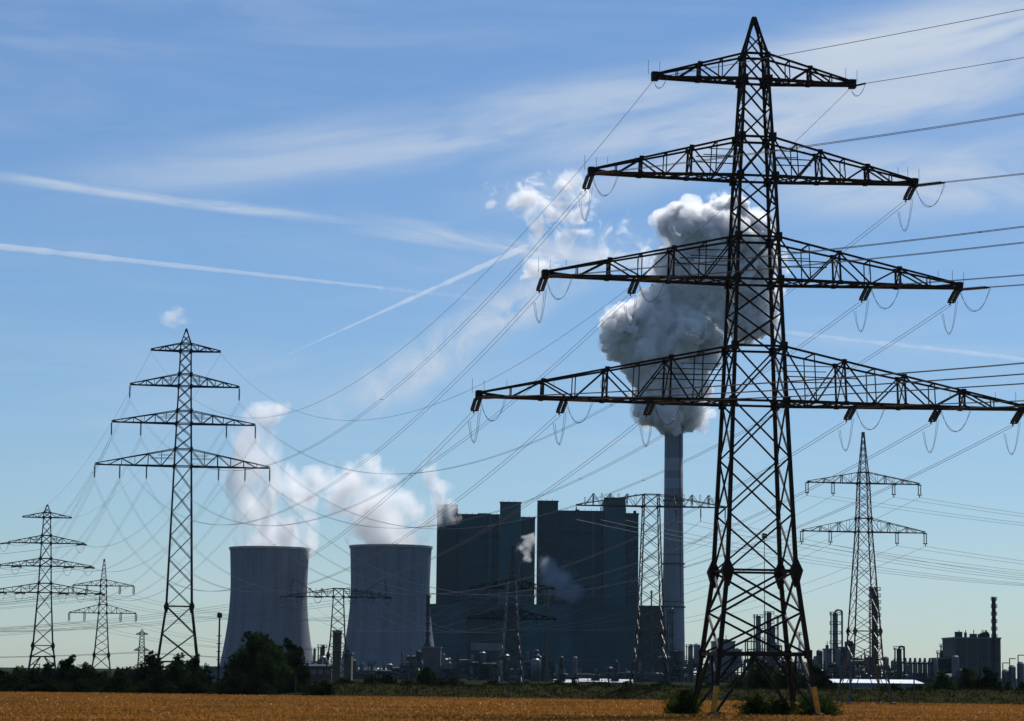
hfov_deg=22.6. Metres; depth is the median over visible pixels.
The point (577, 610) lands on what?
power cable
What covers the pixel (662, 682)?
tree
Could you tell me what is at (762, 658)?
process unit
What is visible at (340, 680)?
tree
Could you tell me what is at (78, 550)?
power cable
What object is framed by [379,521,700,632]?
power cable
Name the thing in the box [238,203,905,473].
power cable
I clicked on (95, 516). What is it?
power cable
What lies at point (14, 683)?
tree
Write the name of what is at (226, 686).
tree
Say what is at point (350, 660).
block
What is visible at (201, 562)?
power cable
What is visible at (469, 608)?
power cable
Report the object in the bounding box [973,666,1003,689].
tree
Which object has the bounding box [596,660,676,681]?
process unit
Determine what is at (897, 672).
distillation column
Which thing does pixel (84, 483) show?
power cable
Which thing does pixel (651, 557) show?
power cable
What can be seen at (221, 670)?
grey shed
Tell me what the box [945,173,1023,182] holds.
power cable
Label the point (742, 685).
tree
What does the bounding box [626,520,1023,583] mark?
power cable
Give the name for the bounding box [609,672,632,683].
long shed
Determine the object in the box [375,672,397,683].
tree
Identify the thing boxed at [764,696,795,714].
shrub
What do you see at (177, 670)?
tree
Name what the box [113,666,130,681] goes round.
tree
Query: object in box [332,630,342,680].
transmission tower
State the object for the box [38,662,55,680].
tree
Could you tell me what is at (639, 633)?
flat armed pylon
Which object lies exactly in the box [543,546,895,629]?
power cable
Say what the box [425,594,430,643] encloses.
chimney stack
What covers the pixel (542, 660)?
process unit
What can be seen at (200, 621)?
power cable
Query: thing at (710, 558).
power cable
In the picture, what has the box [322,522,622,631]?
power cable
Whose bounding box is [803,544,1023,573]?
power cable
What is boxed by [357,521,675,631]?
power cable
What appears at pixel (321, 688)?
tree
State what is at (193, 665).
tree
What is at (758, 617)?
distillation column
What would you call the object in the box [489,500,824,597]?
power cable
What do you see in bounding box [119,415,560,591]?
power cable
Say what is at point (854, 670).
process unit
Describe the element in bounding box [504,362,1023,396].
power cable
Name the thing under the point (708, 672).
process unit
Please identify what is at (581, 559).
power cable
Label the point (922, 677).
process unit
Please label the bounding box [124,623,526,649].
power cable
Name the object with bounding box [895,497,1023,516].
power cable
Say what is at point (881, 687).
tree
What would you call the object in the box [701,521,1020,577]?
power cable
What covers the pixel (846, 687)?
tree
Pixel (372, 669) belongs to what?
distillation column
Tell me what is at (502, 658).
pylon
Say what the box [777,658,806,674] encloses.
process unit
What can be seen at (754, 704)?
shrub
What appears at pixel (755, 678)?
tree
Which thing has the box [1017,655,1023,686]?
storage tank
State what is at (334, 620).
power cable
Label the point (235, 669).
tree
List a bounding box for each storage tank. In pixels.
[1002,662,1008,686]
[1008,658,1015,686]
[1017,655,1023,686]
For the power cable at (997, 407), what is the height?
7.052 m
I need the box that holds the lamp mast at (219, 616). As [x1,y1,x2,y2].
[216,612,221,681]
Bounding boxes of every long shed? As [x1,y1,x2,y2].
[554,672,577,682]
[578,671,607,683]
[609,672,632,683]
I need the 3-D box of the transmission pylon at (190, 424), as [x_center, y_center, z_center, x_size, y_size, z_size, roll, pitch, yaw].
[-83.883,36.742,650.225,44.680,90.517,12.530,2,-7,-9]
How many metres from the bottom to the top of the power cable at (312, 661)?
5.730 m
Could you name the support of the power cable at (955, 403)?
attached to the transmission pylon at (768, 82)
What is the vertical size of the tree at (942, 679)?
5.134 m
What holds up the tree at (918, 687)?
on the ground at (10, 670)
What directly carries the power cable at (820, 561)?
hanging from the flat armed pylon at (639, 633)
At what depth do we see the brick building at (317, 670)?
893.27 m
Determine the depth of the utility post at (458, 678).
342.25 m
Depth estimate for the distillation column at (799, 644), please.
1241.69 m
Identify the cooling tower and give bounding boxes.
[220,546,312,665]
[341,544,433,676]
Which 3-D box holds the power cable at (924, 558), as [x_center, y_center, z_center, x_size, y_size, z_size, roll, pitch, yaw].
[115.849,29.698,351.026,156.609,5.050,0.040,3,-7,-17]
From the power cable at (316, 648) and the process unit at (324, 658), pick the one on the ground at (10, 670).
the process unit at (324, 658)
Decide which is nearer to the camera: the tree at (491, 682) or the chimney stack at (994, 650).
the tree at (491, 682)
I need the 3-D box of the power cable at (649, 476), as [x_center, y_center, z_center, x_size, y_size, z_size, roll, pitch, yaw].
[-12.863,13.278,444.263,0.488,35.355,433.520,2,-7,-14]
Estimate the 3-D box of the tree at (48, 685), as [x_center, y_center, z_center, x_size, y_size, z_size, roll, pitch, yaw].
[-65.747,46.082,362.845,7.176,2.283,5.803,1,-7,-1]
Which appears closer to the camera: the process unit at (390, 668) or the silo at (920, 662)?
the silo at (920, 662)
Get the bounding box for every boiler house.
[436,502,535,626]
[536,497,638,604]
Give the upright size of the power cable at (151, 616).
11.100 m
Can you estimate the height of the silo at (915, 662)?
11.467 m
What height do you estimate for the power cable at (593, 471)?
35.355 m
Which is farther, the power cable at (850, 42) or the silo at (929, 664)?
the silo at (929, 664)
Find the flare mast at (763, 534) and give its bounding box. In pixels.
[761,533,767,610]
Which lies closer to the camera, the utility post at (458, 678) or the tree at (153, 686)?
the utility post at (458, 678)
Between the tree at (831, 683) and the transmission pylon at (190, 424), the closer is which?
the tree at (831, 683)
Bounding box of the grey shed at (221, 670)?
[205,666,225,682]
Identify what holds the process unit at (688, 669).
on the ground at (10, 670)
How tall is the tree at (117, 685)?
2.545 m
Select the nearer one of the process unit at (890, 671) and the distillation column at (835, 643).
the process unit at (890, 671)
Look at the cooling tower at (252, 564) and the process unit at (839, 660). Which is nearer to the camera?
the process unit at (839, 660)
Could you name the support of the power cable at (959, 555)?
attached to the pylon at (868, 532)
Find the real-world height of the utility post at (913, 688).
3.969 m
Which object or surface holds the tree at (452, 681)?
on the ground at (10, 670)
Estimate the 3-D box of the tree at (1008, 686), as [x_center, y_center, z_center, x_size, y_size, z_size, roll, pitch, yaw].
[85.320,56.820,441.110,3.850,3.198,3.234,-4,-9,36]
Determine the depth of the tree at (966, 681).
420.32 m
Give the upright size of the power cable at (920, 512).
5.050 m
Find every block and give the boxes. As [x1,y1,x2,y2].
[343,650,353,679]
[421,640,441,677]
[931,650,950,676]
[941,630,1001,681]
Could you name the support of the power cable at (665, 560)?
hanging from the pylon at (868, 532)
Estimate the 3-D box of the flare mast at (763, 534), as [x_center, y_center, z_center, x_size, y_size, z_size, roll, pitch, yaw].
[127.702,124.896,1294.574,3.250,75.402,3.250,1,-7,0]
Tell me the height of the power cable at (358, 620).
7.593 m
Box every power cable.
[0,481,92,598]
[0,597,274,627]
[0,597,292,628]
[0,597,313,629]
[0,598,364,631]
[0,652,148,657]
[3,439,111,569]
[4,482,117,598]
[10,402,127,545]
[12,598,344,630]
[16,652,129,656]
[22,440,140,569]
[23,598,382,631]
[25,355,148,516]
[25,482,145,598]
[72,485,215,599]
[73,594,467,619]
[74,441,224,570]
[75,623,464,648]
[86,485,244,599]
[86,622,486,648]
[87,405,237,546]
[90,595,488,619]
[94,413,475,590]
[94,443,252,571]
[105,485,269,600]
[112,295,538,524]
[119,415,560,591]
[121,595,533,620]
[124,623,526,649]
[129,193,584,470]
[134,595,553,620]
[137,652,606,662]
[139,623,553,649]
[141,295,631,525]
[145,417,647,592]
[151,81,652,417]
[163,653,610,662]
[221,109,828,420]
[223,421,846,594]
[225,302,863,527]
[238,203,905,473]
[245,424,931,594]
[255,305,951,528]
[271,425,1014,595]
[287,521,573,630]
[312,522,597,631]
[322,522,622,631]
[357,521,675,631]
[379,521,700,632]
[395,524,721,632]
[473,549,790,628]
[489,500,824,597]
[490,545,828,629]
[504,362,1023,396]
[506,495,806,596]
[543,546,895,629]
[554,505,903,598]
[560,547,922,630]
[571,226,1023,274]
[573,514,858,597]
[576,519,1021,585]
[591,373,1023,398]
[604,520,1022,584]
[618,113,1023,170]
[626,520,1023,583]
[667,9,1023,75]
[667,242,1022,277]
[678,521,1020,579]
[680,383,1023,400]
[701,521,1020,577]
[732,523,1022,575]
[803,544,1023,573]
[807,495,1023,525]
[835,545,1019,570]
[836,496,1019,522]
[865,57,1023,83]
[884,400,1023,405]
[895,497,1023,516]
[900,546,1018,563]
[902,274,1023,284]
[924,498,1023,513]
[925,546,1020,560]
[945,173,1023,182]
[970,406,1023,407]
[990,284,1023,287]
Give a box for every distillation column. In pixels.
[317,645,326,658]
[367,661,376,676]
[666,608,674,665]
[685,644,694,681]
[753,614,763,663]
[764,611,773,660]
[772,626,777,644]
[774,615,781,644]
[797,632,802,667]
[829,609,842,677]
[868,587,880,670]
[893,645,904,679]
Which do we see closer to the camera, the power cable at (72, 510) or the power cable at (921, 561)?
the power cable at (921, 561)
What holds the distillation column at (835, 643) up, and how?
on the ground at (10, 670)
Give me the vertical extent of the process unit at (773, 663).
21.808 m
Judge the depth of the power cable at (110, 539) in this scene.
708.80 m
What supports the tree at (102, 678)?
on the ground at (10, 670)
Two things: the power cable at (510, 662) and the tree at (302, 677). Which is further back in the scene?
the power cable at (510, 662)
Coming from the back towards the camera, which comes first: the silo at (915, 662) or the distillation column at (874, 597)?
the silo at (915, 662)
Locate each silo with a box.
[905,658,907,673]
[908,658,912,678]
[913,658,917,674]
[918,658,922,672]
[923,658,927,672]
[927,658,931,676]
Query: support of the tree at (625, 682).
on the ground at (10, 670)
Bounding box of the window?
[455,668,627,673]
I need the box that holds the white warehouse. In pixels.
[829,679,922,688]
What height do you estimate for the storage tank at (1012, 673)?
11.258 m
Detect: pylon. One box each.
[0,504,104,670]
[68,559,136,676]
[94,328,270,667]
[132,629,149,671]
[278,578,391,680]
[466,546,557,683]
[468,16,1023,716]
[575,493,725,687]
[799,432,927,703]
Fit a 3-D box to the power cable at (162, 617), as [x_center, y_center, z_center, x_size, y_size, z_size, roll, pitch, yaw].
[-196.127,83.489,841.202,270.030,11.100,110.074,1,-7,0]
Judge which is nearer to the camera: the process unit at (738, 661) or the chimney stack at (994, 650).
the chimney stack at (994, 650)
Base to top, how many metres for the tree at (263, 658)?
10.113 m
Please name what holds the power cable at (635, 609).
attached to the pylon at (868, 532)
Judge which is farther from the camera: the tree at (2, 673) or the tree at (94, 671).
the tree at (94, 671)
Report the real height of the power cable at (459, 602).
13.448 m
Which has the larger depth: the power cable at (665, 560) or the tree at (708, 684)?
the tree at (708, 684)
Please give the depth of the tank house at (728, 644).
1242.53 m
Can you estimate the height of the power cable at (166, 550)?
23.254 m
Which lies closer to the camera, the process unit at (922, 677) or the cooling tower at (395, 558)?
the process unit at (922, 677)
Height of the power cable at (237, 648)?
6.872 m
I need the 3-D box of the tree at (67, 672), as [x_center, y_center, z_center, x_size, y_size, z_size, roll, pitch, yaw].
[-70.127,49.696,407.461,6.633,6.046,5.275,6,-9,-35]
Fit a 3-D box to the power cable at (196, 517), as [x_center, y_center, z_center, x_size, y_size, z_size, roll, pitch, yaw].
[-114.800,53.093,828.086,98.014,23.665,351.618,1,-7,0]
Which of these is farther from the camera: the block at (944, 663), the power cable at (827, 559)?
the block at (944, 663)
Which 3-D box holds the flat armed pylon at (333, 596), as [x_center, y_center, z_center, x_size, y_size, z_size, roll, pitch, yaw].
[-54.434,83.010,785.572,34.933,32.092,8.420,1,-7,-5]
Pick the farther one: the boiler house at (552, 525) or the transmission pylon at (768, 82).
the boiler house at (552, 525)
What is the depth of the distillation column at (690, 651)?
1290.90 m
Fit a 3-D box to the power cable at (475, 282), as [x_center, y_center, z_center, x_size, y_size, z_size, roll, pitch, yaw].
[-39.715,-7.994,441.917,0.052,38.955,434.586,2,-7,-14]
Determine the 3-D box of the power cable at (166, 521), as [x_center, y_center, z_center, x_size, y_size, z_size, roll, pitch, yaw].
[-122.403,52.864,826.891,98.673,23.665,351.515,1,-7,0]
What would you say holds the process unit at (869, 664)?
on the ground at (10, 670)
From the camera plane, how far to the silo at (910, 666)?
1061.82 m
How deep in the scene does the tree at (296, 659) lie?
416.54 m
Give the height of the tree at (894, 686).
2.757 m
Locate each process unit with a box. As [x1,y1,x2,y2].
[310,648,331,663]
[353,659,377,678]
[374,660,403,679]
[399,647,423,679]
[439,653,460,679]
[457,648,495,680]
[492,654,519,680]
[521,649,556,680]
[554,656,599,679]
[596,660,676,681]
[658,648,685,681]
[679,643,699,682]
[703,656,720,681]
[721,645,745,682]
[745,633,768,671]
[763,640,782,680]
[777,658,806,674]
[797,650,822,674]
[820,648,844,678]
[837,646,865,678]
[857,655,884,678]
[880,657,896,679]
[889,658,951,685]
[948,655,1004,686]
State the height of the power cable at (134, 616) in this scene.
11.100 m
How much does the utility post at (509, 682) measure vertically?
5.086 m
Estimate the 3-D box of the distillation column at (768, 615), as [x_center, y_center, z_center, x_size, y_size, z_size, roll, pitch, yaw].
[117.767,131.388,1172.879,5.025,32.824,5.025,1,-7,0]
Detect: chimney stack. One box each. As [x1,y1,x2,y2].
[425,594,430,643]
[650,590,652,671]
[991,597,997,678]
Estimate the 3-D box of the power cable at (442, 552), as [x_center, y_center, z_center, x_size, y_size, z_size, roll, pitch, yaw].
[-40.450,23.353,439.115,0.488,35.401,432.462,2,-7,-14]
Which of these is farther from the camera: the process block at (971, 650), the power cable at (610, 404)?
the process block at (971, 650)
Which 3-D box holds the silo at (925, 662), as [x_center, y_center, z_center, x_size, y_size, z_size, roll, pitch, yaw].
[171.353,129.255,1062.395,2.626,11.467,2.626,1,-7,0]
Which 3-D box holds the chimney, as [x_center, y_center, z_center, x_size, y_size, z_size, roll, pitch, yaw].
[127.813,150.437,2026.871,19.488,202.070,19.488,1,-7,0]
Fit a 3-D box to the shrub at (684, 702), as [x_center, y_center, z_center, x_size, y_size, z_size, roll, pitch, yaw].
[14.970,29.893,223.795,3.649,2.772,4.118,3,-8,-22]
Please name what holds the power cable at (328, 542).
attached to the transmission pylon at (768, 82)
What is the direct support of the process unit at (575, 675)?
on the ground at (10, 670)
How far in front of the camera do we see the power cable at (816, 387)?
206.76 m
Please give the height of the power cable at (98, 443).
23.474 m
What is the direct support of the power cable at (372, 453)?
attached to the transmission pylon at (768, 82)
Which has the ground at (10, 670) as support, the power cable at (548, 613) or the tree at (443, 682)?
the tree at (443, 682)
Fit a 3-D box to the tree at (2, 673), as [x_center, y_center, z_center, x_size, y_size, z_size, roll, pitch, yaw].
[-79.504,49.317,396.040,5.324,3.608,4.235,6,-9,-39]
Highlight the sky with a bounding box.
[0,0,1023,678]
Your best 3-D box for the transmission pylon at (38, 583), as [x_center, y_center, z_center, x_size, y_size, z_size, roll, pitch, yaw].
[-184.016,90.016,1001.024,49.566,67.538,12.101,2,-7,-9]
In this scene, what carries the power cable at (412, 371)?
attached to the transmission pylon at (768, 82)
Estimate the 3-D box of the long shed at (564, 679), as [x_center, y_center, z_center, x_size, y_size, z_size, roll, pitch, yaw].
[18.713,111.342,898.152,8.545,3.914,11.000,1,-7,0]
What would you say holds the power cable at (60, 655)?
attached to the distant pylon at (141, 632)
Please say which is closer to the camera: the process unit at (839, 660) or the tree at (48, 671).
the tree at (48, 671)
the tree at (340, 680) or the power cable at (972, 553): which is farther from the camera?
the tree at (340, 680)
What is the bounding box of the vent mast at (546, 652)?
[544,589,547,680]
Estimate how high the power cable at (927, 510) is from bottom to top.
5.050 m
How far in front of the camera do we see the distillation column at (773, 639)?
1177.42 m
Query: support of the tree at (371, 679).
on the ground at (10, 670)
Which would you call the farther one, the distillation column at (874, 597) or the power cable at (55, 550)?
the distillation column at (874, 597)
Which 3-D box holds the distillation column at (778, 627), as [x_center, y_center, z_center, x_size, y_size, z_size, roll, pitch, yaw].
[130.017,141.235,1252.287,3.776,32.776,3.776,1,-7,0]
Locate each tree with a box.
[0,669,8,686]
[0,673,34,691]
[10,665,27,678]
[24,667,49,689]
[27,678,70,691]
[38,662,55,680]
[51,654,93,689]
[67,678,103,691]
[83,662,99,683]
[89,671,110,687]
[100,677,140,692]
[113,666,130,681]
[126,666,135,680]
[128,650,165,686]
[133,676,181,693]
[163,652,192,685]
[184,653,215,687]
[208,677,244,694]
[221,648,255,687]
[233,631,295,687]
[271,637,310,684]
[271,677,306,692]
[290,664,310,684]
[300,680,338,695]
[330,677,355,684]
[362,673,375,683]
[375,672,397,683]
[413,666,440,684]
[438,678,448,685]
[447,678,464,685]
[484,680,497,684]
[550,679,570,685]
[570,678,580,684]
[591,681,613,685]
[619,681,637,685]
[652,681,675,685]
[702,681,722,687]
[723,675,747,688]
[740,662,777,688]
[771,657,805,688]
[800,664,830,688]
[826,675,837,688]
[834,684,852,689]
[873,683,892,689]
[886,683,902,689]
[905,685,923,689]
[922,669,956,689]
[954,667,977,688]
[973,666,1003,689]
[1003,681,1014,689]
[1016,681,1023,690]
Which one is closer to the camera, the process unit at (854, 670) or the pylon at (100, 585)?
the pylon at (100, 585)
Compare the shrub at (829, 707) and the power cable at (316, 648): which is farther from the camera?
the power cable at (316, 648)
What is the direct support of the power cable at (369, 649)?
hanging from the pylon at (502, 658)
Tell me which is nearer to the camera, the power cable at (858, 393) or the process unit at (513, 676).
the power cable at (858, 393)
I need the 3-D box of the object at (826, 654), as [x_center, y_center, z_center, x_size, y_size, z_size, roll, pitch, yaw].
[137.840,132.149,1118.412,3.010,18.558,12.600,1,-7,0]
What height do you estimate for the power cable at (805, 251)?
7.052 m
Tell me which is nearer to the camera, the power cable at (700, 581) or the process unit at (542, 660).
the power cable at (700, 581)
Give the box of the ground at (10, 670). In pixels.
[0,667,1018,689]
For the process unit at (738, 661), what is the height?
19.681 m
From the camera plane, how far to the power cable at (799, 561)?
389.80 m
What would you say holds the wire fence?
on the ground at (10, 670)
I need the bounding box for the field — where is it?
[4,693,1023,720]
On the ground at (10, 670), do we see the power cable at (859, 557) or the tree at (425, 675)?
the tree at (425, 675)
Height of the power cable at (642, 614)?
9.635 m
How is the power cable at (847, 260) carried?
attached to the transmission pylon at (768, 82)
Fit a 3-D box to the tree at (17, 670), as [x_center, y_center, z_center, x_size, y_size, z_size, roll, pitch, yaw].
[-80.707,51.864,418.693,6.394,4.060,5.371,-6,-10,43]
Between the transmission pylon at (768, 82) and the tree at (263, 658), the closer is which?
the transmission pylon at (768, 82)
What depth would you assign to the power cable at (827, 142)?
211.01 m
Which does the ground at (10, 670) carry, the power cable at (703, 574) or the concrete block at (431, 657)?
the concrete block at (431, 657)
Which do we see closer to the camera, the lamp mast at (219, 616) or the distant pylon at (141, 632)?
the lamp mast at (219, 616)
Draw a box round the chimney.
[662,423,685,677]
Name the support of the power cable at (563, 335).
attached to the transmission pylon at (768, 82)
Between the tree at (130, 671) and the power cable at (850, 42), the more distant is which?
the tree at (130, 671)
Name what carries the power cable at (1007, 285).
attached to the transmission pylon at (768, 82)
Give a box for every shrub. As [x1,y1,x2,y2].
[660,687,703,714]
[732,692,775,714]
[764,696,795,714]
[791,692,846,715]
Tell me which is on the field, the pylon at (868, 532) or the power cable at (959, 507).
the pylon at (868, 532)
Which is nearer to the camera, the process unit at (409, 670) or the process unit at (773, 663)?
the process unit at (409, 670)
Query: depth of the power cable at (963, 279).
224.51 m
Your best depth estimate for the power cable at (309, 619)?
507.56 m
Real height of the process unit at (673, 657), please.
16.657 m
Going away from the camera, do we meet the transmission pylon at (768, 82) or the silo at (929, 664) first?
the transmission pylon at (768, 82)
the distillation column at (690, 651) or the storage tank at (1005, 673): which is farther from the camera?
the distillation column at (690, 651)
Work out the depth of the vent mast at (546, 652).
1098.13 m
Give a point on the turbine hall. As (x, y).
(569, 642)
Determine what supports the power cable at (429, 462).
attached to the transmission pylon at (768, 82)
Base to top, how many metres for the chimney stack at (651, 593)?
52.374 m
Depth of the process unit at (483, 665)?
1113.86 m
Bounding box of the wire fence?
[546,677,617,685]
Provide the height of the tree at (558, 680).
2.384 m
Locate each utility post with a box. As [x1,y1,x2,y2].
[457,655,458,698]
[508,661,509,697]
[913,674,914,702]
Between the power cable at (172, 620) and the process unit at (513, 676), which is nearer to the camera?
the power cable at (172, 620)
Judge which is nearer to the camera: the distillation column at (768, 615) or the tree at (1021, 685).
the tree at (1021, 685)
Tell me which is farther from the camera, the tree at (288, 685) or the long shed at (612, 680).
the long shed at (612, 680)
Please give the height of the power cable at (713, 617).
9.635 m
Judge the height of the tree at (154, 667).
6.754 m
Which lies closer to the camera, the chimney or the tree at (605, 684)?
the tree at (605, 684)
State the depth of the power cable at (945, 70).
226.50 m
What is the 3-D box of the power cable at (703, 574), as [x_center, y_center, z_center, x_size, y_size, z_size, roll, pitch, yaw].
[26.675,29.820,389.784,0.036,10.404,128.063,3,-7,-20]
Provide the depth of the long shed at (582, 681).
894.72 m
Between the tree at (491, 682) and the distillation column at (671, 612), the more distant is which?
the distillation column at (671, 612)
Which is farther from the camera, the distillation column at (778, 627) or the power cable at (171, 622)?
the distillation column at (778, 627)
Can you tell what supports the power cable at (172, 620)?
hanging from the flat armed pylon at (333, 596)
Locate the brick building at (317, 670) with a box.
[304,656,331,680]
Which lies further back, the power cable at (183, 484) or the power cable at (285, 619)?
the power cable at (183, 484)
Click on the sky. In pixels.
(303, 189)
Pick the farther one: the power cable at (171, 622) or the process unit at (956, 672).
the process unit at (956, 672)
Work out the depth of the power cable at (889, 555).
384.19 m
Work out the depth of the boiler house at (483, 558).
1894.93 m
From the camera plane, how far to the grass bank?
350.99 m
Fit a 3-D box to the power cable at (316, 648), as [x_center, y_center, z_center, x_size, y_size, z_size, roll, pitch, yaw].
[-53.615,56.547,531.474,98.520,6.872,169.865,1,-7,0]
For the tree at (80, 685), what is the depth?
362.54 m
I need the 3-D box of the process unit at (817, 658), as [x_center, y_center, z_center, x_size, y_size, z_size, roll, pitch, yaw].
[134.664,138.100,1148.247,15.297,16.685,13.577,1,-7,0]
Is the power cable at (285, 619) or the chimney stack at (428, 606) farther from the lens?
the chimney stack at (428, 606)
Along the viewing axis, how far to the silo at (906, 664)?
1061.72 m
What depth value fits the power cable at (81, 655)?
1790.16 m
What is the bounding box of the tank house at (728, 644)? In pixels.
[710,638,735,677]
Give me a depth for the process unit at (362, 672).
1114.24 m
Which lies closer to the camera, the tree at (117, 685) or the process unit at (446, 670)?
the tree at (117, 685)
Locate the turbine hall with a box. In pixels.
[430,604,662,676]
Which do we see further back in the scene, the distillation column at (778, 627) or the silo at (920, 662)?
the distillation column at (778, 627)
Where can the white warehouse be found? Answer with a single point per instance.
(867, 683)
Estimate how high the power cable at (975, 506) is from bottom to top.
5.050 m
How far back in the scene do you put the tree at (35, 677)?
399.95 m
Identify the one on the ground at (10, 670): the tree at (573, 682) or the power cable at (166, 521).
the tree at (573, 682)
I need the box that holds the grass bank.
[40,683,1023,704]
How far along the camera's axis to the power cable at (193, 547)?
729.51 m

